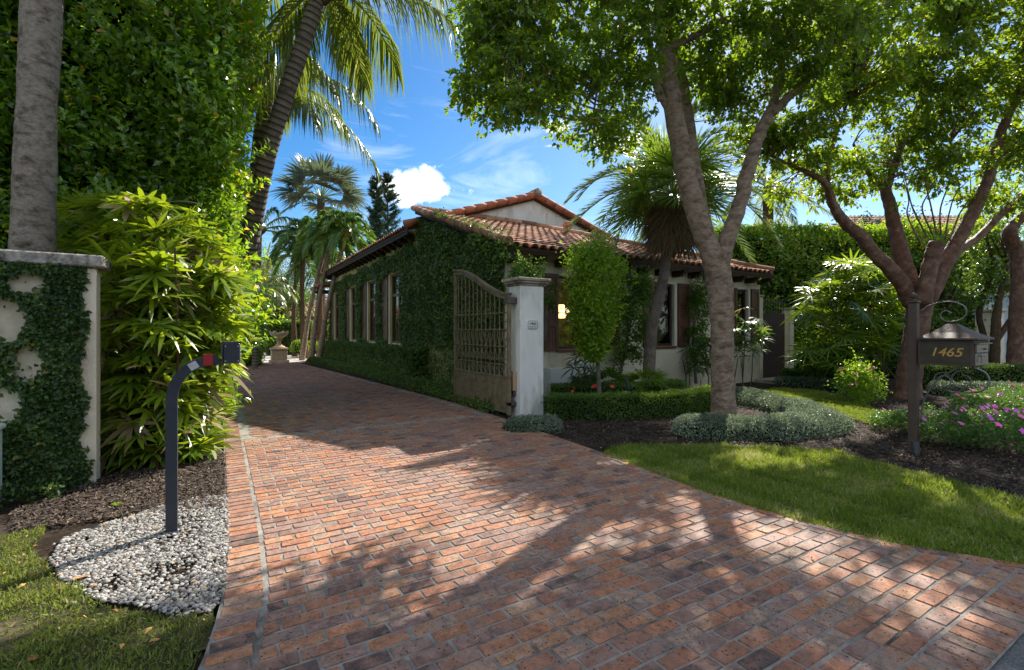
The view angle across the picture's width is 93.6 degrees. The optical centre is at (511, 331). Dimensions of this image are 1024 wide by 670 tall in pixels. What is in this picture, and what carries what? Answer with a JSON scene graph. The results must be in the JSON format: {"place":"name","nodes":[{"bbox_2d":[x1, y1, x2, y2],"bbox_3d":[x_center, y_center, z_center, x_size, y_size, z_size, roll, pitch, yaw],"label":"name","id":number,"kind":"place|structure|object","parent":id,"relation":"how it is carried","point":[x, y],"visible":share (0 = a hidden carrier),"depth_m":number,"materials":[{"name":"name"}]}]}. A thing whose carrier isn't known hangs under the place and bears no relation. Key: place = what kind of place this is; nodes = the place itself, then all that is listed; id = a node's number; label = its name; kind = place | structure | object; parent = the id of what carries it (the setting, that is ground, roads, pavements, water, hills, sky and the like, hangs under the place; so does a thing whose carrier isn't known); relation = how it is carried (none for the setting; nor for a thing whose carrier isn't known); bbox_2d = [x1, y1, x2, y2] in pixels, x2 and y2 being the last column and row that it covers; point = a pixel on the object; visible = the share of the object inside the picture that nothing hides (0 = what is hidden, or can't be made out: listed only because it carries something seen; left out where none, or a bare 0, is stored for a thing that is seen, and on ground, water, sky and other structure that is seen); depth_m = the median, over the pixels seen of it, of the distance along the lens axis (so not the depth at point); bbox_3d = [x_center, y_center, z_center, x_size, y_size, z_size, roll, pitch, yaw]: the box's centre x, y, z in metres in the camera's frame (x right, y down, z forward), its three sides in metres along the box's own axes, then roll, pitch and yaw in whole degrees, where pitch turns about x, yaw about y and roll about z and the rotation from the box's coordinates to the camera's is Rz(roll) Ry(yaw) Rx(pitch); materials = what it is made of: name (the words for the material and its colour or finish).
{"place":"outdoors","nodes":[
{"label":"outdoors","id":0,"kind":"place"},
{"bbox_2d":[0,522,215,669],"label":"verge turf","id":1,"kind":"structure","parent":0,"point":[177,656],"depth_m":2.43,"materials":[{"name":"plant"}]},
{"bbox_2d":[0,423,225,669],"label":"bed","id":2,"kind":"object","parent":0,"point":[56,534],"visible":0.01,"depth_m":3.73,"materials":[{"name":"soil"}]},
{"bbox_2d":[0,423,5,501],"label":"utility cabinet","id":3,"kind":"object","parent":2,"relation":"on","point":[2,425],"visible":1,"depth_m":4.20,"materials":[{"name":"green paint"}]},
{"bbox_2d":[8,0,63,252],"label":"royal palm","id":4,"kind":"object","parent":2,"relation":"on","point":[33,204],"visible":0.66,"depth_m":5.23,"materials":[{"name":"grey plant"}]},
{"bbox_2d":[0,470,76,510],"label":"ivy mound","id":5,"kind":"object","parent":2,"relation":"on","point":[9,486],"visible":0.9,"depth_m":4.27,"materials":[{"name":"green plant"}]},
{"bbox_2d":[0,249,111,484],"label":"garden wall","id":6,"kind":"structure","parent":2,"relation":"on","point":[12,321],"depth_m":4.65,"materials":[{"name":"beige paint"}]},
{"bbox_2d":[0,260,95,497],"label":"climbing ivy","id":7,"kind":"object","parent":6,"relation":"attached to","point":[39,434],"visible":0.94,"depth_m":4.54,"materials":[{"name":"green plant"}]},
{"bbox_2d":[6,451,230,532],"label":"mulch","id":8,"kind":"object","parent":2,"relation":"on","point":[92,506],"visible":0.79,"depth_m":4.35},
{"bbox_2d":[0,0,284,414],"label":"tall hedge","id":9,"kind":"object","parent":2,"relation":"on","point":[154,95],"visible":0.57,"depth_m":6.84,"materials":[{"name":"green plant"}]},
{"bbox_2d":[56,177,258,474],"bbox_3d":[-5.018,-0.150,6.619,4.450,3.811,2.221,0,0,34],"label":"lady palm","id":10,"kind":"object","parent":2,"relation":"on","point":[154,318],"visible":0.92,"depth_m":5.42,"materials":[{"name":"green plant"}]},
{"bbox_2d":[34,485,288,618],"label":"pebbles","id":11,"kind":"object","parent":2,"relation":"on","point":[213,539],"visible":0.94,"depth_m":3.16,"materials":[{"name":"white gravel"}]},
{"bbox_2d":[160,342,240,534],"bbox_3d":[-2.374,0.790,3.683,0.521,1.420,0.163,0,0,-31],"label":"intercom post","id":12,"kind":"object","parent":11,"relation":"on","point":[231,352],"visible":1,"depth_m":3.58,"materials":[{"name":"black metal"}]},
{"bbox_2d":[262,353,315,363],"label":"courtyard paving","id":13,"kind":"structure","parent":0,"point":[292,359],"depth_m":25.63,"materials":[{"name":"beige stone"}]},
{"bbox_2d":[232,207,314,346],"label":"coconut palm","id":14,"kind":"object","parent":13,"relation":"on","point":[264,228],"visible":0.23,"depth_m":26.27,"materials":[{"name":"green plant"}]},
{"bbox_2d":[269,331,288,362],"bbox_3d":[-11.302,0.740,23.328,0.880,1.520,0.840,0,0,-31],"label":"stone urn","id":15,"kind":"object","parent":13,"relation":"on","point":[278,352],"visible":0.98,"depth_m":23.06,"materials":[{"name":"beige stone"}]},
{"bbox_2d":[248,280,316,352],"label":"background tree","id":16,"kind":"object","parent":13,"relation":"on","point":[262,328],"visible":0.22,"depth_m":33.82,"materials":[{"name":"green plant"}]},
{"bbox_2d":[247,302,329,348],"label":"tiled outbuilding","id":17,"kind":"structure","parent":13,"relation":"on","point":[312,316],"depth_m":36.70,"materials":[{"name":"brown tile"}]},
{"bbox_2d":[265,319,312,354],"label":"hedge block","id":18,"kind":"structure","parent":13,"relation":"on","point":[284,325],"depth_m":30.57,"materials":[{"name":"green plant"}]},
{"bbox_2d":[261,242,328,355],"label":"slender palm","id":19,"kind":"object","parent":13,"relation":"on","point":[283,257],"visible":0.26,"depth_m":28.89,"materials":[{"name":"green plant"}]},
{"bbox_2d":[268,215,336,358],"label":"slender palm","id":20,"kind":"object","parent":13,"relation":"on","point":[289,235],"visible":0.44,"depth_m":26.18,"materials":[{"name":"green plant"}]},
{"bbox_2d":[283,244,345,339],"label":"slender palm","id":21,"kind":"object","parent":13,"relation":"on","point":[297,277],"visible":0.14,"depth_m":27.34,"materials":[{"name":"green plant"}]},
{"bbox_2d":[268,150,370,354],"bbox_3d":[-11.918,-4.843,30.076,6.322,12.687,6.578,0,0,-31],"label":"silver fan palm","id":22,"kind":"object","parent":13,"relation":"on","point":[322,170],"visible":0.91,"depth_m":29.16,"materials":[{"name":"green plant"}]},
{"bbox_2d":[288,215,356,359],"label":"slender palm","id":23,"kind":"object","parent":13,"relation":"on","point":[302,355],"visible":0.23,"depth_m":24.90,"materials":[{"name":"green plant"}]},
{"bbox_2d":[289,209,367,356],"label":"slender palm","id":24,"kind":"object","parent":13,"relation":"on","point":[319,244],"visible":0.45,"depth_m":23.98,"materials":[{"name":"green plant"}]},
{"bbox_2d":[302,209,376,357],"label":"slender palm","id":25,"kind":"object","parent":13,"relation":"on","point":[346,221],"visible":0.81,"depth_m":23.54,"materials":[{"name":"green plant"}]},
{"bbox_2d":[237,0,469,332],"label":"leaning palm","id":26,"kind":"object","parent":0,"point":[350,55],"visible":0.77,"depth_m":9.20,"materials":[{"name":"green plant"}]},
{"bbox_2d":[213,362,1004,626],"bbox_3d":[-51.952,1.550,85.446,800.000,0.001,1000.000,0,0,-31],"label":"ground","id":27,"kind":"structure","parent":0,"point":[215,610],"depth_m":3.23,"materials":[{"name":"brown soil"}]},
{"bbox_2d":[240,347,266,365],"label":"rounded shrub","id":28,"kind":"object","parent":27,"relation":"on","point":[248,362],"visible":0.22,"depth_m":20.64,"materials":[{"name":"green plant"}]},
{"bbox_2d":[251,242,302,367],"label":"coconut palm","id":29,"kind":"object","parent":27,"relation":"on","point":[279,298],"visible":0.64,"depth_m":18.98,"materials":[{"name":"green plant"}]},
{"bbox_2d":[262,255,341,300],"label":"background tree","id":30,"kind":"object","parent":27,"relation":"on","point":[308,282],"visible":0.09,"depth_m":45.49,"materials":[{"name":"green plant"}]},
{"bbox_2d":[365,174,390,244],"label":"conifer","id":31,"kind":"object","parent":27,"relation":"on","point":[376,216],"visible":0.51,"depth_m":51.52,"materials":[{"name":"green plant"}]},
{"bbox_2d":[374,172,402,237],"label":"conifer","id":32,"kind":"object","parent":27,"relation":"on","point":[390,217],"visible":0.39,"depth_m":53.67,"materials":[{"name":"green plant"}]},
{"bbox_2d":[311,188,774,400],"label":"house","id":33,"kind":"structure","parent":27,"relation":"on","point":[536,220],"depth_m":13.45,"materials":[{"name":"beige paint"}]},
{"bbox_2d":[330,293,343,339],"bbox_3d":[-8.623,-0.745,23.945,0.255,2.410,2.920,0,0,-31],"label":"window","id":34,"kind":"structure","parent":33,"relation":"in","point":[332,300],"depth_m":24.56,"materials":[{"name":"beige glass"}]},
{"bbox_2d":[345,287,360,341],"bbox_3d":[-6.804,-0.745,20.955,0.255,2.410,2.920,0,0,-31],"label":"window","id":35,"kind":"structure","parent":33,"relation":"in","point":[348,293],"depth_m":21.49,"materials":[{"name":"beige glass"}]},
{"bbox_2d":[361,279,382,342],"bbox_3d":[-5.259,-0.745,18.413,0.255,2.410,2.970,0,0,-31],"label":"window","id":36,"kind":"structure","parent":33,"relation":"in","point":[364,299],"depth_m":18.95,"materials":[{"name":"beige glass"}]},
{"bbox_2d":[382,272,410,344],"bbox_3d":[-3.778,-0.745,15.978,0.255,2.410,2.970,0,0,-31],"label":"window","id":37,"kind":"structure","parent":33,"relation":"in","point":[396,301],"depth_m":16.53,"materials":[{"name":"beige glass"}]},
{"bbox_2d":[327,217,506,383],"bbox_3d":[-4.909,-0.849,17.470,0.391,4.883,18.172,0,0,-31],"label":"climbing ivy","id":38,"kind":"object","parent":33,"relation":"attached to","point":[435,317],"visible":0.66,"depth_m":12.71,"materials":[{"name":"green plant"}]},
{"bbox_2d":[433,207,524,265],"bbox_3d":[-0.932,-2.260,10.966,0.678,1.966,3.966,0,0,-31],"label":"roof edge ivy","id":39,"kind":"object","parent":33,"relation":"attached to","point":[484,242],"visible":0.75,"depth_m":9.91,"materials":[{"name":"green plant"}]},
{"bbox_2d":[543,281,557,340],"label":"window vine","id":40,"kind":"object","parent":33,"relation":"hanging from","point":[548,300],"depth_m":9.89,"materials":[{"name":"green plant"}]},
{"bbox_2d":[544,367,571,396],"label":"wall","id":41,"kind":"structure","parent":33,"relation":"attached to","point":[552,375],"depth_m":10.22,"materials":[{"name":"white paint"}]},
{"bbox_2d":[542,273,619,351],"bbox_3d":[1.558,-0.395,10.980,2.230,1.710,0.255,0,0,-31],"label":"window","id":42,"kind":"structure","parent":33,"relation":"in","point":[552,343],"depth_m":10.48,"materials":[{"name":"brown glass"}]},
{"bbox_2d":[607,262,664,380],"bbox_3d":[2.789,-0.223,11.063,1.388,2.739,1.308,0,0,-31],"label":"climbing vine","id":43,"kind":"object","parent":33,"relation":"attached to","point":[640,295],"visible":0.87,"depth_m":10.88,"materials":[{"name":"green plant"}]},
{"bbox_2d":[643,281,689,348],"bbox_3d":[3.924,-0.405,12.419,1.710,1.690,0.255,0,0,-31],"label":"window","id":44,"kind":"structure","parent":33,"relation":"in","point":[664,332],"depth_m":12.54,"materials":[{"name":"brown glass"}]},
{"bbox_2d":[679,273,710,383],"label":"climbing vine","id":45,"kind":"object","parent":33,"relation":"attached to","point":[700,298],"visible":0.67,"depth_m":12.49,"materials":[{"name":"green plant"}]},
{"bbox_2d":[733,288,759,342],"bbox_3d":[6.697,-0.435,14.105,1.500,1.630,0.255,0,0,-31],"label":"window","id":46,"kind":"structure","parent":33,"relation":"in","point":[739,295],"depth_m":14.20,"materials":[{"name":"brown glass"}]},
{"bbox_2d":[563,98,784,286],"bbox_3d":[4.378,-2.586,14.039,6.450,8.171,6.382,0,0,-31],"label":"date palm","id":47,"kind":"object","parent":27,"relation":"on","point":[592,180],"visible":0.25,"depth_m":13.74,"materials":[{"name":"green plant"}]},
{"bbox_2d":[760,295,764,377],"bbox_3d":[7.515,0.195,14.780,0.340,2.610,0.310,0,0,-31],"label":"gate post","id":48,"kind":"object","parent":27,"relation":"on","point":[761,320],"visible":0.17,"depth_m":14.70,"materials":[{"name":"beige paint"}]},
{"bbox_2d":[763,298,784,377],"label":"wooden gate","id":49,"kind":"structure","parent":48,"relation":"attached to","point":[773,364],"depth_m":15.27,"materials":[{"name":"brown wood"}]},
{"bbox_2d":[710,152,844,227],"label":"date palm","id":50,"kind":"object","parent":27,"relation":"on","point":[764,179],"visible":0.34,"depth_m":20.79,"materials":[{"name":"green plant"}]},
{"bbox_2d":[781,308,794,370],"bbox_3d":[8.985,0.370,15.674,0.340,2.260,0.310,0,0,-31],"label":"gate post","id":51,"kind":"object","parent":27,"relation":"on","point":[789,334],"visible":0.6,"depth_m":15.58,"materials":[{"name":"beige paint"}]},
{"bbox_2d":[822,215,988,238],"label":"tiled roof house","id":52,"kind":"structure","parent":27,"relation":"on","point":[921,216],"depth_m":35.80,"materials":[{"name":"white paint"}]},
{"bbox_2d":[945,176,1023,308],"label":"background tree","id":53,"kind":"object","parent":27,"relation":"on","point":[1011,181],"visible":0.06,"depth_m":20.65,"materials":[{"name":"green plant"}]},
{"bbox_2d":[961,240,1021,362],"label":"neighbour house","id":54,"kind":"structure","parent":27,"relation":"on","point":[1005,304],"depth_m":23.00,"materials":[{"name":"beige paint"}]},
{"bbox_2d":[198,362,1023,669],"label":"driveway","id":55,"kind":"structure","parent":0,"point":[586,570],"depth_m":3.04,"materials":[{"name":"brick"}]},
{"bbox_2d":[246,30,380,205],"bbox_3d":[-5.399,-3.207,11.731,4.425,7.527,3.704,0,0,44],"label":"coconut palm","id":56,"kind":"object","parent":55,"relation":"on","point":[315,117],"visible":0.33,"depth_m":11.44,"materials":[{"name":"green plant"}]},
{"bbox_2d":[240,0,1023,294],"label":"sky","id":57,"kind":"structure","parent":0,"point":[436,160],"materials":[{"name":"blue"}]},
{"bbox_2d":[302,363,1023,503],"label":"mulch bed","id":58,"kind":"object","parent":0,"point":[890,388],"visible":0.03,"depth_m":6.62,"materials":[{"name":"soil"}]},
{"bbox_2d":[317,340,429,378],"bbox_3d":[-6.279,0.990,19.310,0.758,1.215,14.521,0,0,-31],"label":"clipped hedge","id":59,"kind":"object","parent":58,"relation":"on","point":[404,360],"visible":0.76,"depth_m":15.48,"materials":[{"name":"green plant"}]},
{"bbox_2d":[304,356,503,414],"bbox_3d":[-4.866,1.366,16.130,0.853,0.450,17.559,0,0,-34],"label":"edging hedge","id":60,"kind":"object","parent":58,"relation":"on","point":[440,389],"visible":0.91,"depth_m":12.74,"materials":[{"name":"green plant"}]},
{"bbox_2d":[3,423,1022,658],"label":"leaf litter","id":61,"kind":"object","parent":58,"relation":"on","point":[148,629],"visible":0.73,"depth_m":3.29,"materials":[{"name":"brown plant"}]},
{"bbox_2d":[501,277,550,415],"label":"gate pillar","id":62,"kind":"structure","parent":58,"relation":"on","point":[527,337],"depth_m":8.42,"materials":[{"name":"white paint"}]},
{"bbox_2d":[453,269,516,415],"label":"iron gate","id":63,"kind":"structure","parent":62,"relation":"attached to","point":[494,387],"depth_m":9.16,"materials":[{"name":"brown metal"}]},
{"bbox_2d":[511,371,516,394],"bbox_3d":[0.021,0.910,8.439,0.072,0.420,0.140,0,0,-31],"label":"gate switch box","id":64,"kind":"object","parent":62,"relation":"attached to","point":[513,382],"visible":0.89,"depth_m":8.39,"materials":[{"name":"beige paint"}]},
{"bbox_2d":[506,249,548,277],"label":"pillar vine","id":65,"kind":"object","parent":62,"relation":"attached to","point":[527,269],"visible":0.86,"depth_m":9.12,"materials":[{"name":"green plant"}]},
{"bbox_2d":[501,413,563,433],"bbox_3d":[0.317,1.395,7.312,0.967,0.307,0.559,0,0,-1],"label":"ground cover mound","id":66,"kind":"object","parent":58,"relation":"on","point":[547,423],"visible":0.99,"depth_m":7.18,"materials":[{"name":"green plant"}]},
{"bbox_2d":[561,351,609,392],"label":"lady palm","id":67,"kind":"object","parent":58,"relation":"on","point":[583,378],"visible":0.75,"depth_m":9.54,"materials":[{"name":"green plant"}]},
{"bbox_2d":[555,225,639,392],"bbox_3d":[1.678,-0.364,9.273,1.560,3.206,1.708,0,0,19],"label":"tree","id":68,"kind":"object","parent":58,"relation":"on","point":[592,314],"visible":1,"depth_m":9.06,"materials":[{"name":"green plant"}]},
{"bbox_2d":[585,365,630,391],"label":"young fan palm","id":69,"kind":"object","parent":58,"relation":"on","point":[612,373],"visible":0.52,"depth_m":9.96,"materials":[{"name":"green plant"}]},
{"bbox_2d":[546,378,688,401],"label":"clipped hedge","id":70,"kind":"object","parent":58,"relation":"on","point":[671,384],"visible":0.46,"depth_m":9.70,"materials":[{"name":"green plant"}]},
{"bbox_2d":[541,384,710,420],"bbox_3d":[2.464,1.282,8.728,3.878,0.534,0.924,0,0,-20],"label":"clipped hedge","id":71,"kind":"object","parent":58,"relation":"on","point":[583,406],"visible":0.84,"depth_m":8.26,"materials":[{"name":"green plant"}]},
{"bbox_2d":[615,364,671,393],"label":"young fan palm","id":72,"kind":"object","parent":58,"relation":"on","point":[657,376],"visible":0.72,"depth_m":10.01,"materials":[{"name":"green plant"}]},
{"bbox_2d":[595,116,763,380],"bbox_3d":[3.463,-1.432,10.310,3.492,5.880,3.405,0,0,-31],"label":"leaning fan palm","id":73,"kind":"object","parent":58,"relation":"on","point":[662,218],"visible":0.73,"depth_m":9.98,"materials":[{"name":"green plant"}]},
{"bbox_2d":[677,333,710,387],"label":"lady palm","id":74,"kind":"object","parent":58,"relation":"on","point":[704,351],"visible":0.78,"depth_m":11.33,"materials":[{"name":"green plant"}]},
{"bbox_2d":[441,0,974,419],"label":"forked tree","id":75,"kind":"object","parent":58,"relation":"on","point":[494,34],"visible":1,"depth_m":7.03,"materials":[{"name":"green plant"}]},
{"bbox_2d":[734,307,774,386],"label":"lady palm","id":76,"kind":"object","parent":58,"relation":"on","point":[744,343],"visible":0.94,"depth_m":11.45,"materials":[{"name":"green plant"}]},
{"bbox_2d":[671,385,856,442],"bbox_3d":[4.494,1.358,8.351,2.389,0.391,5.068,0,0,32],"label":"ground cover ring","id":77,"kind":"object","parent":58,"relation":"on","point":[803,419],"visible":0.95,"depth_m":6.90,"materials":[{"name":"green plant"}]},
{"bbox_2d":[774,375,847,390],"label":"hedge","id":78,"kind":"object","parent":58,"relation":"on","point":[801,381],"visible":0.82,"depth_m":12.85,"materials":[{"name":"green plant"}]},
{"bbox_2d":[777,367,874,386],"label":"hedge","id":79,"kind":"object","parent":58,"relation":"on","point":[791,372],"visible":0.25,"depth_m":14.15,"materials":[{"name":"green plant"}]},
{"bbox_2d":[778,248,905,387],"bbox_3d":[9.307,-0.356,13.172,5.039,3.778,3.481,0,0,2],"label":"lady palm","id":80,"kind":"object","parent":58,"relation":"on","point":[870,293],"visible":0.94,"depth_m":12.88,"materials":[{"name":"green plant"}]},
{"bbox_2d":[713,214,981,372],"bbox_3d":[12.223,-1.329,18.102,10.162,6.000,2.344,0,0,0],"label":"tall hedge","id":81,"kind":"object","parent":58,"relation":"on","point":[801,255],"visible":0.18,"depth_m":17.57,"materials":[{"name":"green plant"}]},
{"bbox_2d":[824,346,892,403],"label":"bush","id":82,"kind":"object","parent":58,"relation":"on","point":[867,390],"visible":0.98,"depth_m":9.90,"materials":[{"name":"green plant"}]},
{"bbox_2d":[710,0,1023,399],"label":"red barked tree","id":83,"kind":"object","parent":58,"relation":"on","point":[961,90],"visible":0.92,"depth_m":10.16,"materials":[{"name":"green plant"}]},
{"bbox_2d":[866,406,907,429],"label":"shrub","id":84,"kind":"object","parent":58,"relation":"on","point":[890,417],"visible":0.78,"depth_m":7.26,"materials":[{"name":"green plant"}]},
{"bbox_2d":[830,204,982,289],"bbox_3d":[16.538,-1.964,21.162,5.515,6.937,5.612,0,0,18],"label":"background tree","id":85,"kind":"object","parent":58,"relation":"on","point":[876,221],"visible":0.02,"depth_m":20.92,"materials":[{"name":"green plant"}]},
{"bbox_2d":[836,392,981,442],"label":"mulch","id":86,"kind":"object","parent":58,"relation":"on","point":[894,401],"visible":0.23,"depth_m":9.51,"materials":[{"name":"brown soil"}]},
{"bbox_2d":[910,442,919,462],"bbox_3d":[4.635,1.382,5.522,0.082,0.236,0.115,0,0,16],"label":"garden spotlight","id":87,"kind":"object","parent":58,"relation":"on","point":[915,447],"visible":1,"depth_m":5.49,"materials":[{"name":"metal"}]},
{"bbox_2d":[880,315,966,377],"bbox_3d":[13.135,0.519,15.363,2.206,2.147,1.139,0,0,0],"label":"screen hedge","id":88,"kind":"object","parent":58,"relation":"on","point":[937,322],"visible":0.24,"depth_m":15.22,"materials":[{"name":"green plant"}]},
{"bbox_2d":[886,234,1003,330],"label":"background tree","id":89,"kind":"object","parent":58,"relation":"on","point":[951,289],"visible":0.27,"depth_m":16.95,"materials":[{"name":"green plant"}]},
{"bbox_2d":[906,293,994,448],"bbox_3d":[5.405,0.505,5.913,0.580,1.990,0.774,0,0,-31],"label":"mailbox","id":90,"kind":"object","parent":58,"relation":"on","point":[954,345],"visible":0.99,"depth_m":5.87,"materials":[{"name":"brown metal"}]},
{"bbox_2d":[902,402,1023,450],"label":"flower bed","id":91,"kind":"object","parent":58,"relation":"on","point":[984,422],"visible":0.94,"depth_m":6.20,"materials":[{"name":"green plant"}]},
{"bbox_2d":[922,362,1023,388],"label":"hedge","id":92,"kind":"object","parent":58,"relation":"on","point":[1005,372],"visible":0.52,"depth_m":12.34,"materials":[{"name":"green plant"}]},
{"bbox_2d":[926,379,1023,396],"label":"hedge","id":93,"kind":"object","parent":58,"relation":"on","point":[936,390],"visible":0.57,"depth_m":11.29,"materials":[{"name":"green plant"}]},
{"bbox_2d":[943,380,1023,412],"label":"flower bed","id":94,"kind":"object","parent":58,"relation":"on","point":[1003,394],"visible":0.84,"depth_m":8.72,"materials":[{"name":"green plant"}]},
{"bbox_2d":[946,218,1023,361],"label":"dark leafed tree","id":95,"kind":"object","parent":58,"relation":"on","point":[989,270],"visible":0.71,"depth_m":14.76,"materials":[{"name":"green plant"}]},
{"bbox_2d":[972,309,1006,363],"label":"neighbour pillar","id":96,"kind":"structure","parent":58,"relation":"on","point":[987,314],"depth_m":16.30,"materials":[{"name":"beige paint"}]},
{"bbox_2d":[959,205,1023,366],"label":"dark leafed tree","id":97,"kind":"object","parent":58,"relation":"on","point":[997,331],"visible":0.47,"depth_m":14.57,"materials":[{"name":"green plant"}]},
{"bbox_2d":[989,114,1023,367],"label":"edge tree","id":98,"kind":"object","parent":58,"relation":"on","point":[1013,243],"visible":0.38,"depth_m":12.49,"materials":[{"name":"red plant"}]},
{"bbox_2d":[603,440,1023,564],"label":"front lawn","id":99,"kind":"structure","parent":0,"point":[863,506],"depth_m":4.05,"materials":[{"name":"plant"}]},
{"bbox_2d":[989,634,1023,669],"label":"road","id":100,"kind":"structure","parent":0,"point":[1012,657],"depth_m":2.21,"materials":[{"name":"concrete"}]},
{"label":"lawn path","id":101,"kind":"structure","parent":0,"visible":0},
{"bbox_2d":[762,387,902,424],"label":"grass","id":102,"kind":"structure","parent":101,"relation":"on","point":[846,406],"depth_m":10.11,"materials":[{"name":"green plant"}]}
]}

